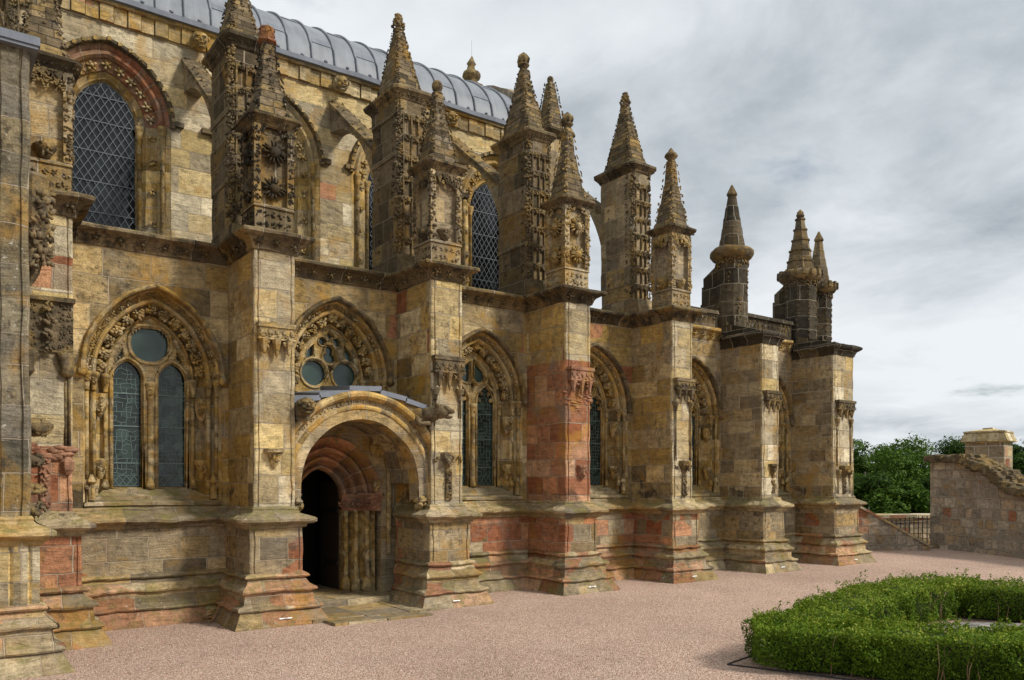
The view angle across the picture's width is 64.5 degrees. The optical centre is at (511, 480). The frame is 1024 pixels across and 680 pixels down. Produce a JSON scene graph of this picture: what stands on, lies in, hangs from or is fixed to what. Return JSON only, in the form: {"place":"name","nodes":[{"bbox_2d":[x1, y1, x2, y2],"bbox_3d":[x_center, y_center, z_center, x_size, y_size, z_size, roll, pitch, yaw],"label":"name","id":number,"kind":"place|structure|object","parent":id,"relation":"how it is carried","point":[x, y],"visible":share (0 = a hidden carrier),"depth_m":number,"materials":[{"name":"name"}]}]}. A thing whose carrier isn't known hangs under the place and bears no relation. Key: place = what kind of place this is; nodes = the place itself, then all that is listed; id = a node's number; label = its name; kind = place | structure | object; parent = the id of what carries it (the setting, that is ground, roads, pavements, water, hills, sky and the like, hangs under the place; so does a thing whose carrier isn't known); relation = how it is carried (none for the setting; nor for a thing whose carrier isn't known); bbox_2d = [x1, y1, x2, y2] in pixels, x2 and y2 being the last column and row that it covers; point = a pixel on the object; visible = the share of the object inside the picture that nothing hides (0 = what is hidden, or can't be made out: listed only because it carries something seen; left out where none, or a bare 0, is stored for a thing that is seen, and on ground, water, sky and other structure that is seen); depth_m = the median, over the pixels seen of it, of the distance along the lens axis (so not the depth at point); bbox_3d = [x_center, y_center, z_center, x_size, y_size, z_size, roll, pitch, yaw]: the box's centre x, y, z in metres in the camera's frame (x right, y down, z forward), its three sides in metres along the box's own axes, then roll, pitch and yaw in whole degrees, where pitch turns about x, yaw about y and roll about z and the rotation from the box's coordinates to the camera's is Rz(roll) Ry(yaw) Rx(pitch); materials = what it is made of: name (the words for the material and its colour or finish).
{"place":"outdoors","nodes":[
{"label":"outdoors","id":0,"kind":"place"},
{"bbox_2d":[312,601,441,626],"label":"paving","id":1,"kind":"structure","parent":0,"point":[363,613],"depth_m":13.54,"materials":[{"name":"beige stone"}]},
{"bbox_2d":[18,548,1023,679],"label":"gravel ground","id":2,"kind":"structure","parent":0,"point":[634,629],"depth_m":11.51,"materials":[{"name":"gravel"}]},
{"bbox_2d":[191,602,217,619],"bbox_3d":[-4.799,2.052,12.772,0.602,0.301,0.350,0,0,-2],"label":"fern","id":3,"kind":"object","parent":2,"relation":"on","point":[208,615],"visible":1,"depth_m":12.80,"materials":[{"name":"green plant"}]},
{"bbox_2d":[0,0,876,679],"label":"chapel","id":4,"kind":"structure","parent":2,"relation":"on","point":[300,324],"depth_m":15.63,"materials":[{"name":"stone"}]},
{"bbox_2d":[65,35,175,236],"bbox_3d":[-7.953,-5.018,15.930,2.510,7.220,0.550,0,0,-36],"label":"window","id":5,"kind":"structure","parent":4,"relation":"in","point":[123,112],"depth_m":16.24,"materials":[{"name":"glass"}]},
{"bbox_2d":[77,283,227,506],"bbox_3d":[-5.838,-1.378,13.185,2.259,3.598,0.622,0,0,-36],"label":"window","id":6,"kind":"structure","parent":4,"relation":"in","point":[151,366],"depth_m":13.29,"materials":[{"name":"stone"}]},
{"bbox_2d":[211,89,324,260],"bbox_3d":[-5.373,-5.021,17.820,2.521,7.227,0.550,0,0,-36],"label":"window","id":7,"kind":"structure","parent":4,"relation":"in","point":[308,148],"depth_m":18.32,"materials":[{"name":"stone"}]},
{"bbox_2d":[294,296,393,391],"bbox_3d":[-3.302,-2.304,15.039,2.277,2.172,0.637,0,0,-36],"label":"window","id":8,"kind":"structure","parent":4,"relation":"in","point":[337,344],"depth_m":15.21,"materials":[{"name":"stone"}]},
{"bbox_2d":[348,127,372,269],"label":"window","id":9,"kind":"structure","parent":4,"relation":"in","point":[361,178],"depth_m":19.18,"materials":[{"name":"stone"}]},
{"bbox_2d":[461,151,498,290],"bbox_3d":[-0.497,-5.058,21.399,2.527,7.152,0.551,0,0,-36],"label":"window","id":10,"kind":"structure","parent":4,"relation":"in","point":[480,223],"depth_m":21.41,"materials":[{"name":"glass"}]},
{"bbox_2d":[462,327,527,500],"bbox_3d":[-0.715,-1.377,16.933,2.286,3.600,0.635,0,0,-36],"label":"window","id":11,"kind":"structure","parent":4,"relation":"in","point":[494,397],"depth_m":17.31,"materials":[{"name":"stone"}]},
{"bbox_2d":[589,342,632,498],"bbox_3d":[1.800,-1.381,18.782,2.274,3.603,0.628,0,0,-36],"label":"window","id":12,"kind":"structure","parent":4,"relation":"in","point":[611,398],"depth_m":19.23,"materials":[{"name":"stone"}]},
{"bbox_2d":[692,356,723,496],"bbox_3d":[4.471,-1.378,20.743,2.261,3.601,0.625,0,0,-36],"label":"window","id":13,"kind":"structure","parent":4,"relation":"in","point":[707,410],"depth_m":21.20,"materials":[{"name":"stone"}]},
{"bbox_2d":[778,375,794,494],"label":"window","id":14,"kind":"structure","parent":4,"relation":"in","point":[786,412],"depth_m":23.02,"materials":[{"name":"stone"}]},
{"bbox_2d":[727,655,855,679],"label":"edging strip","id":15,"kind":"object","parent":2,"relation":"on","point":[730,664],"visible":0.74,"depth_m":9.56,"materials":[{"name":"grey stone"}]},
{"bbox_2d":[740,567,1023,679],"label":"box hedge","id":16,"kind":"object","parent":2,"relation":"on","point":[867,629],"visible":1,"depth_m":9.48,"materials":[{"name":"green plant"}]},
{"bbox_2d":[858,506,930,549],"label":"stair wall","id":17,"kind":"structure","parent":2,"relation":"on","point":[879,532],"depth_m":26.31,"materials":[{"name":"stone"}]},
{"bbox_2d":[868,507,929,542],"bbox_3d":[12.886,1.530,26.908,2.734,1.380,0.033,0,0,-21],"label":"iron railing","id":18,"kind":"object","parent":2,"relation":"on","point":[913,522],"visible":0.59,"depth_m":27.11,"materials":[{"name":"black metal"}]},
{"bbox_2d":[877,513,929,543],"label":"boundary wall","id":19,"kind":"structure","parent":2,"relation":"on","point":[889,517],"depth_m":28.54,"materials":[{"name":"stone"}]},
{"bbox_2d":[923,622,1021,634],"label":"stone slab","id":20,"kind":"structure","parent":2,"relation":"on","point":[975,624],"depth_m":10.47,"materials":[{"name":"grey stone"}]},
{"bbox_2d":[923,453,1023,558],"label":"stone wall","id":21,"kind":"structure","parent":2,"relation":"on","point":[976,503],"depth_m":25.37,"materials":[{"name":"brown stone"}]},
{"bbox_2d":[249,0,1023,467],"label":"sky","id":22,"kind":"structure","parent":0,"point":[895,128],"materials":[{"name":"grey"}]},
{"bbox_2d":[960,428,1017,468],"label":"stone pier","id":23,"kind":"structure","parent":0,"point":[995,444],"depth_m":31.94,"materials":[{"name":"beige stone"}]},
{"label":"hillside","id":24,"kind":"structure","parent":0,"visible":0},
{"bbox_2d":[853,469,913,513],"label":"tree","id":25,"kind":"object","parent":24,"relation":"on","point":[864,484],"visible":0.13,"depth_m":41.04,"materials":[{"name":"green plant"}]},
{"bbox_2d":[853,438,929,500],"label":"tree","id":26,"kind":"object","parent":24,"relation":"on","point":[900,469],"visible":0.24,"depth_m":44.78,"materials":[{"name":"green plant"}]},
{"bbox_2d":[857,478,929,513],"bbox_3d":[19.657,2.583,40.914,5.192,5.494,5.420,0,0,-18],"label":"tree","id":27,"kind":"object","parent":24,"relation":"on","point":[911,492],"visible":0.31,"depth_m":39.71,"materials":[{"name":"green plant"}]},
{"bbox_2d":[853,433,935,475],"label":"tree","id":28,"kind":"object","parent":24,"relation":"on","point":[909,448],"visible":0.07,"depth_m":51.00,"materials":[{"name":"green plant"}]},
{"bbox_2d":[898,476,929,512],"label":"tree","id":29,"kind":"object","parent":24,"relation":"on","point":[926,485],"visible":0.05,"depth_m":41.90,"materials":[{"name":"green plant"}]},
{"bbox_2d":[905,448,931,481],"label":"tree","id":30,"kind":"object","parent":24,"relation":"on","point":[919,458],"visible":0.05,"depth_m":47.33,"materials":[{"name":"green plant"}]},
{"bbox_2d":[927,436,1023,470],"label":"tree","id":31,"kind":"object","parent":24,"relation":"on","point":[954,447],"visible":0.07,"depth_m":53.88,"materials":[{"name":"green plant"}]},
{"bbox_2d":[1013,441,1023,474],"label":"tree","id":32,"kind":"object","parent":24,"relation":"on","point":[1018,457],"visible":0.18,"depth_m":48.58,"materials":[{"name":"green plant"}]}
]}

